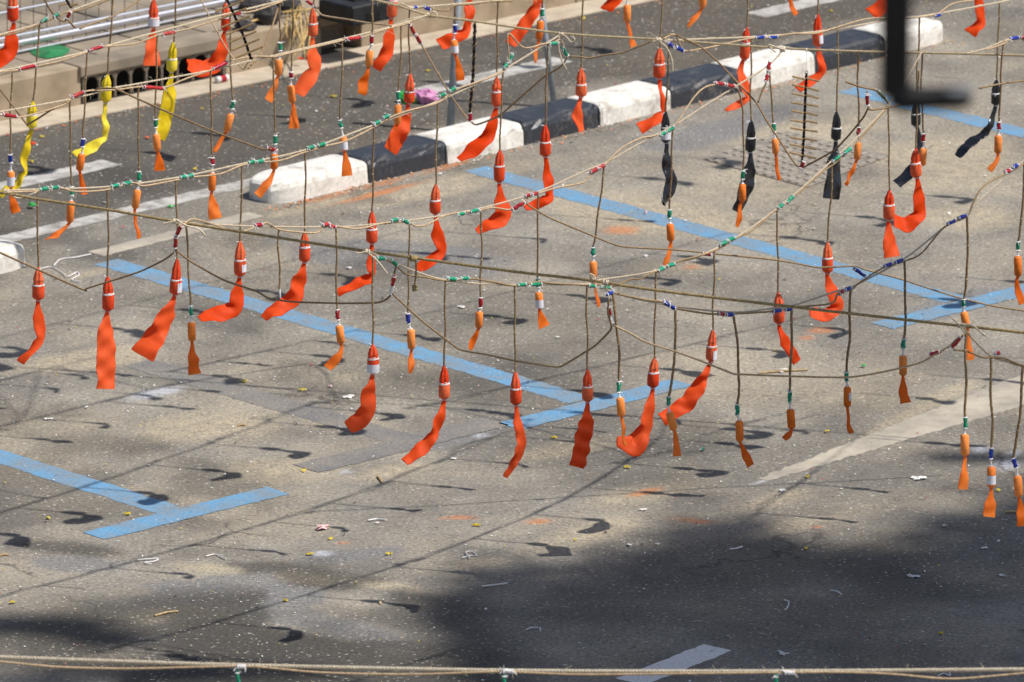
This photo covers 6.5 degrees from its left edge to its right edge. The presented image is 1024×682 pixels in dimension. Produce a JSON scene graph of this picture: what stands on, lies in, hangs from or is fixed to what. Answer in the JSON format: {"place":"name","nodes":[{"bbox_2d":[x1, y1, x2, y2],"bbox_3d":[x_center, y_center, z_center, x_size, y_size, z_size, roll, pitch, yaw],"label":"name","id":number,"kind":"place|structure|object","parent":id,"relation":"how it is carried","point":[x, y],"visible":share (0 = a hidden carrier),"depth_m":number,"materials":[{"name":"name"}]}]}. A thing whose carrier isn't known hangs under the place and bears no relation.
{"place":"outdoors","nodes":[
{"label":"outdoors","id":0,"kind":"place"},
{"bbox_2d":[0,0,102,34],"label":"twine line","id":1,"kind":"object","parent":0,"point":[13,30],"visible":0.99,"depth_m":39.35,"materials":[{"name":"fabric"}]},
{"bbox_2d":[0,0,18,67],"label":"firecracker","id":2,"kind":"object","parent":1,"relation":"hanging from","point":[8,51],"visible":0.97,"depth_m":41.12,"materials":[{"name":"red paper"}]},
{"bbox_2d":[0,24,40,197],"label":"firecracker","id":3,"kind":"object","parent":1,"relation":"hanging from","point":[25,152],"visible":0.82,"depth_m":39.46,"materials":[{"name":"yellow paper"}]},
{"bbox_2d":[72,0,113,157],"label":"firecracker","id":4,"kind":"object","parent":1,"relation":"hanging from","point":[92,146],"visible":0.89,"depth_m":39.73,"materials":[{"name":"yellow paper"}]},
{"bbox_2d":[143,0,160,65],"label":"firecracker","id":5,"kind":"object","parent":1,"relation":"hanging from","point":[150,45],"visible":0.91,"depth_m":41.72,"materials":[{"name":"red paper"}]},
{"bbox_2d":[156,0,176,140],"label":"firecracker","id":6,"kind":"object","parent":1,"relation":"hanging from","point":[167,104],"visible":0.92,"depth_m":39.96,"materials":[{"name":"yellow paper"}]},
{"bbox_2d":[186,0,229,77],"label":"firecracker","id":7,"kind":"object","parent":1,"relation":"hanging from","point":[219,55],"visible":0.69,"depth_m":40.11,"materials":[{"name":"red paper"}]},
{"bbox_2d":[294,0,320,96],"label":"firecracker","id":8,"kind":"object","parent":1,"relation":"hanging from","point":[306,82],"visible":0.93,"depth_m":40.49,"materials":[{"name":"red paper"}]},
{"bbox_2d":[373,0,396,71],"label":"firecracker","id":9,"kind":"object","parent":1,"relation":"hanging from","point":[384,56],"visible":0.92,"depth_m":40.79,"materials":[{"name":"red paper"}]},
{"bbox_2d":[436,0,474,48],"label":"firecracker","id":10,"kind":"object","parent":1,"relation":"hanging from","point":[443,41],"visible":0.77,"depth_m":41.09,"materials":[{"name":"red paper"}]},
{"bbox_2d":[505,0,541,46],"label":"firecracker","id":11,"kind":"object","parent":1,"relation":"hanging from","point":[529,18],"visible":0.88,"depth_m":41.36,"materials":[{"name":"red paper"}]},
{"bbox_2d":[0,0,586,120],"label":"pavement","id":12,"kind":"structure","parent":0,"point":[57,81],"depth_m":46.04,"materials":[{"name":"beige concrete"}]},
{"bbox_2d":[0,0,276,53],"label":"steel railing","id":13,"kind":"object","parent":12,"relation":"on","point":[105,25],"visible":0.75,"depth_m":45.74,"materials":[{"name":"metal"}]},
{"bbox_2d":[62,31,229,104],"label":"drain inlet","id":14,"kind":"object","parent":12,"relation":"in","point":[126,65],"visible":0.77,"depth_m":45.53,"materials":[{"name":"concrete"}]},
{"bbox_2d":[307,11,344,48],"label":"drain inlet","id":15,"kind":"object","parent":12,"relation":"in","point":[331,30],"visible":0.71,"depth_m":46.44,"materials":[{"name":"beige concrete"}]},
{"bbox_2d":[319,0,388,26],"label":"rubber block","id":16,"kind":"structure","parent":12,"relation":"on","point":[359,10],"depth_m":46.05,"materials":[{"name":"rubber"}]},
{"bbox_2d":[399,0,536,10],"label":"twine line","id":17,"kind":"object","parent":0,"point":[410,7],"visible":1,"depth_m":39.81,"materials":[{"name":"fabric"}]},
{"bbox_2d":[385,11,414,154],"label":"firecracker","id":18,"kind":"object","parent":17,"relation":"hanging from","point":[397,138],"visible":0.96,"depth_m":39.74,"materials":[{"name":"red paper"}]},
{"bbox_2d":[456,2,500,161],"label":"firecracker","id":19,"kind":"object","parent":17,"relation":"hanging from","point":[477,146],"visible":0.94,"depth_m":40.11,"materials":[{"name":"red paper"}]},
{"bbox_2d":[571,0,586,132],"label":"firecracker","id":20,"kind":"object","parent":17,"relation":"hanging from","point":[580,93],"visible":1,"depth_m":40.47,"materials":[{"name":"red paper"}]},
{"bbox_2d":[636,0,666,133],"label":"firecracker","id":21,"kind":"object","parent":17,"relation":"hanging from","point":[646,125],"visible":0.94,"depth_m":40.79,"materials":[{"name":"red paper"}]},
{"bbox_2d":[725,0,749,111],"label":"firecracker","id":22,"kind":"object","parent":17,"relation":"hanging from","point":[744,54],"visible":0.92,"depth_m":41.16,"materials":[{"name":"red paper"}]},
{"bbox_2d":[795,0,825,91],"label":"firecracker","id":23,"kind":"object","parent":17,"relation":"hanging from","point":[818,43],"visible":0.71,"depth_m":41.46,"materials":[{"name":"red paper"}]},
{"bbox_2d":[0,0,1023,681],"bbox_3d":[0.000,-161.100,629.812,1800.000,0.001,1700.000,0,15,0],"label":"ground","id":24,"kind":"structure","parent":0,"point":[564,590],"depth_m":39.85,"materials":[{"name":"asphalt"}]},
{"bbox_2d":[0,239,24,273],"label":"kerb","id":25,"kind":"structure","parent":24,"relation":"on","point":[13,250],"depth_m":42.12,"materials":[{"name":"white paint"}]},
{"bbox_2d":[0,159,119,190],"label":"road line","id":26,"kind":"object","parent":24,"relation":"on","point":[96,165],"visible":0.78,"depth_m":43.91,"materials":[{"name":"white paint"}]},
{"bbox_2d":[0,450,182,512],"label":"parking line","id":27,"kind":"object","parent":24,"relation":"on","point":[85,483],"visible":1,"depth_m":38.69,"materials":[{"name":"blue paint"}]},
{"bbox_2d":[0,178,250,241],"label":"road line","id":28,"kind":"object","parent":24,"relation":"on","point":[102,216],"visible":0.88,"depth_m":43.21,"materials":[{"name":"white paint"}]},
{"bbox_2d":[88,212,261,255],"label":"faded line","id":29,"kind":"object","parent":24,"relation":"on","point":[145,241],"visible":0.83,"depth_m":42.74,"materials":[{"name":"white paint"}]},
{"bbox_2d":[84,487,287,538],"bbox_3d":[-1.382,0.729,38.255,1.021,0.001,0.158,-13,20,-40],"label":"parking line","id":30,"kind":"object","parent":24,"relation":"on","point":[186,512],"visible":1,"depth_m":38.26,"materials":[{"name":"blue paint"}]},
{"bbox_2d":[125,360,413,441],"bbox_3d":[-1.052,0.271,39.933,0.181,0.001,1.830,-14,21,-42],"label":"painted out line","id":31,"kind":"object","parent":24,"relation":"on","point":[261,398],"visible":0.92,"depth_m":39.99,"materials":[{"name":"paint"}]},
{"bbox_2d":[0,0,654,135],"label":"gutter","id":32,"kind":"object","parent":24,"relation":"on","point":[200,87],"depth_m":45.90,"materials":[{"name":"concrete"}]},
{"bbox_2d":[94,259,582,402],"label":"parking line","id":33,"kind":"object","parent":24,"relation":"on","point":[392,345],"visible":0.88,"depth_m":40.98,"materials":[{"name":"blue paint"}]},
{"bbox_2d":[293,417,505,471],"bbox_3d":[-0.478,0.451,39.270,1.113,0.001,0.182,-14,20,-41],"label":"painted out line","id":34,"kind":"object","parent":24,"relation":"on","point":[380,450],"visible":0.91,"depth_m":39.23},
{"bbox_2d":[441,0,461,127],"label":"steel post","id":35,"kind":"object","parent":24,"relation":"on","point":[451,105],"visible":0.53,"depth_m":44.65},
{"bbox_2d":[415,57,572,91],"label":"road line","id":36,"kind":"object","parent":24,"relation":"on","point":[510,71],"visible":0.74,"depth_m":45.91,"materials":[{"name":"white paint"}]},
{"bbox_2d":[0,1,1023,681],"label":"confetti litter","id":37,"kind":"object","parent":24,"relation":"on","point":[506,369],"visible":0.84,"depth_m":40.15,"materials":[{"name":"yellow paper"}]},
{"bbox_2d":[0,2,1023,680],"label":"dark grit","id":38,"kind":"object","parent":24,"relation":"on","point":[474,418],"visible":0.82,"depth_m":39.96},
{"bbox_2d":[500,379,690,427],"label":"parking line","id":39,"kind":"object","parent":24,"relation":"on","point":[570,410],"visible":0.83,"depth_m":39.89,"materials":[{"name":"blue paint"}]},
{"bbox_2d":[249,16,942,203],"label":"kerb","id":40,"kind":"structure","parent":24,"relation":"on","point":[600,107],"depth_m":44.76,"materials":[{"name":"white paint"}]},
{"bbox_2d":[616,644,730,681],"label":"road line","id":41,"kind":"object","parent":24,"relation":"on","point":[686,659],"visible":0.82,"depth_m":36.22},
{"bbox_2d":[466,166,966,302],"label":"parking line","id":42,"kind":"object","parent":24,"relation":"on","point":[690,227],"visible":0.81,"depth_m":42.81,"materials":[{"name":"blue paint"}]},
{"bbox_2d":[749,0,837,16],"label":"road line","id":43,"kind":"object","parent":24,"relation":"on","point":[778,9],"visible":0.94,"depth_m":47.33,"materials":[{"name":"white paint"}]},
{"bbox_2d":[704,130,887,186],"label":"drain cover","id":44,"kind":"object","parent":24,"relation":"on","point":[765,166],"visible":0.7,"depth_m":44.18,"materials":[{"name":"metal"}]},
{"bbox_2d":[759,375,1023,479],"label":"faded line","id":45,"kind":"object","parent":24,"relation":"on","point":[944,416],"visible":0.98,"depth_m":39.62,"materials":[{"name":"white paint"}]},
{"bbox_2d":[838,87,1023,137],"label":"parking line","id":46,"kind":"object","parent":24,"relation":"on","point":[978,121],"visible":0.58,"depth_m":45.02,"materials":[{"name":"blue paint"}]},
{"bbox_2d":[870,284,1023,328],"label":"parking line","id":47,"kind":"object","parent":24,"relation":"on","point":[956,307],"visible":0.85,"depth_m":41.47,"materials":[{"name":"blue paint"}]},
{"bbox_2d":[0,652,1023,679],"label":"support rope","id":48,"kind":"object","parent":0,"point":[429,668],"visible":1,"depth_m":30.34,"materials":[{"name":"fabric"}]},
{"bbox_2d":[0,660,1023,681],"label":"fuse line","id":49,"kind":"object","parent":48,"relation":"attached to","point":[512,671],"visible":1,"depth_m":30.33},
{"bbox_2d":[0,191,1023,334],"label":"support rope","id":50,"kind":"object","parent":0,"point":[548,275],"visible":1,"depth_m":35.41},
{"bbox_2d":[5,33,568,192],"bbox_3d":[-0.901,-0.909,37.875,0.038,0.279,3.625,12,19,38],"label":"fuse line","id":51,"kind":"object","parent":50,"relation":"attached to","point":[323,144],"visible":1,"depth_m":38.01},
{"bbox_2d":[17,192,45,363],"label":"firecracker","id":52,"kind":"object","parent":51,"relation":"hanging from","point":[38,289],"visible":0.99,"depth_m":36.76,"materials":[{"name":"red paper"}]},
{"bbox_2d":[96,190,115,388],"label":"firecracker","id":53,"kind":"object","parent":51,"relation":"hanging from","point":[105,359],"visible":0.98,"depth_m":37.12,"materials":[{"name":"red paper"}]},
{"bbox_2d":[131,181,182,361],"bbox_3d":[-1.462,-0.291,37.367,0.231,0.739,0.097,-12,19,-37],"label":"firecracker","id":54,"kind":"object","parent":51,"relation":"hanging from","point":[149,344],"visible":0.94,"depth_m":37.42,"materials":[{"name":"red paper"}]},
{"bbox_2d":[198,166,247,321],"bbox_3d":[-1.207,-0.405,37.672,0.229,0.650,0.076,-10,18,-32],"label":"firecracker","id":55,"kind":"object","parent":51,"relation":"hanging from","point":[232,308],"visible":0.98,"depth_m":37.74,"materials":[{"name":"red paper"}]},
{"bbox_2d":[337,128,376,295],"bbox_3d":[-0.646,-0.547,38.309,0.212,0.716,0.083,-13,20,-40],"label":"firecracker","id":56,"kind":"object","parent":51,"relation":"hanging from","point":[356,283],"visible":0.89,"depth_m":38.38,"materials":[{"name":"red paper"}]},
{"bbox_2d":[475,72,511,233],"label":"firecracker","id":57,"kind":"object","parent":51,"relation":"hanging from","point":[497,218],"visible":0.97,"depth_m":39.01,"materials":[{"name":"red paper"}]},
{"bbox_2d":[1,32,574,198],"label":"twine line","id":58,"kind":"object","parent":50,"relation":"attached to","point":[560,34],"visible":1,"depth_m":38.07,"materials":[{"name":"fabric"}]},
{"bbox_2d":[261,153,309,320],"bbox_3d":[-0.946,-0.444,37.979,0.238,0.705,0.086,-10,18,-32],"label":"firecracker","id":59,"kind":"object","parent":58,"relation":"hanging from","point":[295,292],"visible":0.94,"depth_m":38.05,"materials":[{"name":"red paper"}]},
{"bbox_2d":[414,103,446,271],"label":"firecracker","id":60,"kind":"object","parent":58,"relation":"hanging from","point":[438,236],"visible":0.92,"depth_m":38.70,"materials":[{"name":"red paper"}]},
{"bbox_2d":[523,44,553,210],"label":"firecracker","id":61,"kind":"object","parent":58,"relation":"hanging from","point":[548,179],"visible":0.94,"depth_m":39.23,"materials":[{"name":"red paper"}]},
{"bbox_2d":[176,81,737,233],"bbox_3d":[-0.188,-0.658,37.395,0.037,0.357,3.557,13,20,39],"label":"fuse line","id":62,"kind":"object","parent":50,"relation":"hanging from","point":[476,210],"visible":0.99,"depth_m":37.48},
{"bbox_2d":[162,44,789,237],"bbox_3d":[-0.077,-0.706,37.483,0.136,0.376,3.935,13,20,39],"label":"twine line","id":63,"kind":"object","parent":50,"relation":"attached to","point":[182,222],"visible":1,"depth_m":37.67,"materials":[{"name":"fabric"}]},
{"bbox_2d":[185,223,200,374],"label":"firecracker","id":64,"kind":"object","parent":63,"relation":"hanging from","point":[193,363],"visible":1,"depth_m":36.20,"materials":[{"name":"orange paper"}]},
{"bbox_2d":[324,228,344,370],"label":"firecracker","id":65,"kind":"object","parent":63,"relation":"hanging from","point":[333,361],"visible":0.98,"depth_m":36.91,"materials":[{"name":"orange paper"}]},
{"bbox_2d":[511,199,1023,311],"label":"connecting fuse","id":66,"kind":"object","parent":63,"relation":"attached to","point":[518,205],"visible":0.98,"depth_m":38.01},
{"bbox_2d":[375,88,886,289],"bbox_3d":[0.534,-0.499,37.197,0.038,0.514,3.803,10,18,33],"label":"fuse line","id":67,"kind":"object","parent":50,"relation":"hanging from","point":[724,243],"visible":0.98,"depth_m":37.32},
{"bbox_2d":[176,250,396,303],"bbox_3d":[-0.896,-0.249,35.949,0.944,0.195,0.036,5,16,19],"label":"connecting fuse","id":68,"kind":"object","parent":67,"relation":"attached to","point":[393,280],"visible":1,"depth_m":35.95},
{"bbox_2d":[355,52,921,292],"bbox_3d":[0.597,-0.524,37.274,0.130,0.588,4.161,10,18,33],"label":"twine line","id":69,"kind":"object","parent":50,"relation":"attached to","point":[367,251],"visible":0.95,"depth_m":37.14,"materials":[{"name":"fabric"}]},
{"bbox_2d":[344,254,378,432],"bbox_3d":[-0.582,0.011,35.659,0.164,0.701,0.074,-15,21,-43],"label":"firecracker","id":70,"kind":"object","parent":69,"relation":"hanging from","point":[361,418],"visible":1,"depth_m":35.71,"materials":[{"name":"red paper"}]},
{"bbox_2d":[402,281,449,464],"bbox_3d":[-0.338,0.127,36.101,0.233,0.728,0.062,-13,20,-39],"label":"firecracker","id":71,"kind":"object","parent":69,"relation":"hanging from","point":[421,448],"visible":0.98,"depth_m":36.16,"materials":[{"name":"red paper"}]},
{"bbox_2d":[503,286,525,477],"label":"firecracker","id":72,"kind":"object","parent":69,"relation":"hanging from","point":[515,395],"visible":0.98,"depth_m":36.61,"materials":[{"name":"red paper"}]},
{"bbox_2d":[569,286,593,468],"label":"firecracker","id":73,"kind":"object","parent":69,"relation":"hanging from","point":[583,435],"visible":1,"depth_m":37.05,"materials":[{"name":"red paper"}]},
{"bbox_2d":[616,272,658,456],"bbox_3d":[0.533,0.101,37.386,0.228,0.766,0.086,-13,20,-40],"label":"firecracker","id":74,"kind":"object","parent":69,"relation":"hanging from","point":[637,440],"visible":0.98,"depth_m":37.45,"materials":[{"name":"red paper"}]},
{"bbox_2d":[658,252,717,425],"bbox_3d":[0.743,-0.011,37.726,0.289,0.721,0.074,-11,19,-35],"label":"firecracker","id":75,"kind":"object","parent":69,"relation":"hanging from","point":[688,400],"visible":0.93,"depth_m":37.79,"materials":[{"name":"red paper"}]},
{"bbox_2d":[773,210,800,364],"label":"firecracker","id":76,"kind":"object","parent":69,"relation":"hanging from","point":[785,345],"visible":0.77,"depth_m":38.18,"materials":[{"name":"red paper"}]},
{"bbox_2d":[809,162,843,321],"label":"firecracker","id":77,"kind":"object","parent":69,"relation":"hanging from","point":[827,260],"visible":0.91,"depth_m":38.49,"materials":[{"name":"red paper"}]},
{"bbox_2d":[883,108,899,257],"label":"firecracker","id":78,"kind":"object","parent":69,"relation":"hanging from","point":[890,248],"visible":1,"depth_m":38.80,"materials":[{"name":"red paper"}]},
{"bbox_2d":[893,70,925,232],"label":"firecracker","id":79,"kind":"object","parent":69,"relation":"hanging from","point":[912,221],"visible":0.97,"depth_m":38.96,"materials":[{"name":"red paper"}]},
{"bbox_2d":[613,324,964,377],"bbox_3d":[1.074,0.017,34.882,1.525,0.292,0.050,8,17,27],"label":"connecting fuse","id":80,"kind":"object","parent":50,"relation":"hanging from","point":[954,343],"visible":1,"depth_m":34.87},
{"bbox_2d":[603,163,1023,318],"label":"fuse line","id":81,"kind":"object","parent":50,"relation":"attached to","point":[854,268],"visible":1,"depth_m":36.83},
{"bbox_2d":[392,293,614,367],"bbox_3d":[-0.030,-0.089,35.513,1.043,0.342,0.072,10,18,33],"label":"connecting fuse","id":82,"kind":"object","parent":81,"relation":"attached to","point":[610,315],"visible":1,"depth_m":35.49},
{"bbox_2d":[732,316,753,467],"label":"firecracker","id":83,"kind":"object","parent":81,"relation":"hanging from","point":[746,455],"visible":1,"depth_m":36.15,"materials":[{"name":"orange paper"}]},
{"bbox_2d":[951,318,1022,376],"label":"twine line","id":84,"kind":"object","parent":50,"relation":"attached to","point":[960,325],"visible":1,"depth_m":34.54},
{"bbox_2d":[958,331,968,489],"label":"firecracker","id":85,"kind":"object","parent":84,"relation":"hanging from","point":[964,477],"visible":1,"depth_m":34.60,"materials":[{"name":"orange paper"}]},
{"bbox_2d":[983,358,995,517],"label":"firecracker","id":86,"kind":"object","parent":84,"relation":"hanging from","point":[989,507],"visible":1,"depth_m":34.74,"materials":[{"name":"orange paper"}]},
{"bbox_2d":[1011,367,1023,526],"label":"firecracker","id":87,"kind":"object","parent":84,"relation":"hanging from","point":[1018,487],"visible":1,"depth_m":34.87,"materials":[{"name":"orange paper"}]},
{"bbox_2d":[374,0,1023,57],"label":"support rope","id":88,"kind":"object","parent":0,"point":[698,42],"visible":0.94,"depth_m":39.21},
{"bbox_2d":[0,0,285,75],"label":"twine line","id":89,"kind":"object","parent":88,"relation":"attached to","point":[195,21],"visible":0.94,"depth_m":39.17,"materials":[{"name":"fabric"}]},
{"bbox_2d":[0,1,281,72],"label":"fuse line","id":90,"kind":"object","parent":89,"relation":"attached to","point":[98,48],"visible":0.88,"depth_m":39.07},
{"bbox_2d":[0,11,437,114],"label":"twine line","id":91,"kind":"object","parent":88,"relation":"attached to","point":[262,58],"visible":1,"depth_m":38.79,"materials":[{"name":"fabric"}]},
{"bbox_2d":[0,19,413,118],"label":"fuse line","id":92,"kind":"object","parent":91,"relation":"attached to","point":[151,87],"visible":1,"depth_m":38.63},
{"bbox_2d":[208,71,221,219],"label":"firecracker","id":93,"kind":"object","parent":91,"relation":"hanging from","point":[213,210],"visible":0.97,"depth_m":38.82,"materials":[{"name":"orange paper"}]},
{"bbox_2d":[215,0,262,58],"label":"stick ladder","id":94,"kind":"object","parent":88,"relation":"hanging from","point":[240,28],"visible":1,"depth_m":38.70,"materials":[{"name":"black"}]},
{"bbox_2d":[789,48,819,163],"bbox_3d":[1.269,-1.018,39.120,0.129,0.517,0.035,0,15,0],"label":"stick ladder","id":95,"kind":"object","parent":88,"relation":"hanging from","point":[804,113],"visible":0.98,"depth_m":39.12,"materials":[{"name":"brown wood"}]},
{"bbox_2d":[595,160,1023,321],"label":"twine line","id":96,"kind":"object","parent":88,"relation":"attached to","point":[605,282],"visible":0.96,"depth_m":36.61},
{"bbox_2d":[612,294,626,445],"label":"firecracker","id":97,"kind":"object","parent":96,"relation":"hanging from","point":[620,402],"visible":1,"depth_m":35.28,"materials":[{"name":"orange paper"}]},
{"bbox_2d":[666,309,680,455],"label":"firecracker","id":98,"kind":"object","parent":96,"relation":"hanging from","point":[671,420],"visible":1,"depth_m":35.73,"materials":[{"name":"orange paper"}]},
{"bbox_2d":[898,262,910,403],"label":"firecracker","id":99,"kind":"object","parent":96,"relation":"hanging from","point":[903,394],"visible":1,"depth_m":37.34,"materials":[{"name":"orange paper"}]},
{"bbox_2d":[663,0,972,52],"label":"fuse line","id":100,"kind":"object","parent":88,"relation":"attached to","point":[682,50],"visible":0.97,"depth_m":39.57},
{"bbox_2d":[675,34,868,171],"bbox_3d":[1.118,-0.988,38.758,0.047,0.463,1.230,-12,20,-38],"label":"connecting fuse","id":101,"kind":"object","parent":100,"relation":"attached to","point":[802,164],"visible":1,"depth_m":38.75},
{"bbox_2d":[649,0,1009,72],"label":"twine line","id":102,"kind":"object","parent":88,"relation":"attached to","point":[659,39],"visible":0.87,"depth_m":39.58,"materials":[{"name":"fabric"}]},
{"bbox_2d":[660,46,676,205],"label":"firecracker","id":103,"kind":"object","parent":102,"relation":"hanging from","point":[666,158],"visible":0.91,"depth_m":39.24,"materials":[{"name":"black paper"}]},
{"bbox_2d":[732,39,755,211],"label":"firecracker","id":104,"kind":"object","parent":102,"relation":"hanging from","point":[750,148],"visible":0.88,"depth_m":39.59,"materials":[{"name":"black paper"}]},
{"bbox_2d":[823,29,841,199],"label":"firecracker","id":105,"kind":"object","parent":102,"relation":"hanging from","point":[836,129],"visible":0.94,"depth_m":39.95,"materials":[{"name":"black paper"}]},
{"bbox_2d":[955,3,1000,157],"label":"firecracker","id":106,"kind":"object","parent":102,"relation":"hanging from","point":[966,146],"visible":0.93,"depth_m":40.62,"materials":[{"name":"paper"}]},
{"bbox_2d":[879,0,973,112],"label":"lamp bracket","id":107,"kind":"object","parent":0,"point":[899,91],"visible":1,"depth_m":13.35,"materials":[{"name":"metal"}]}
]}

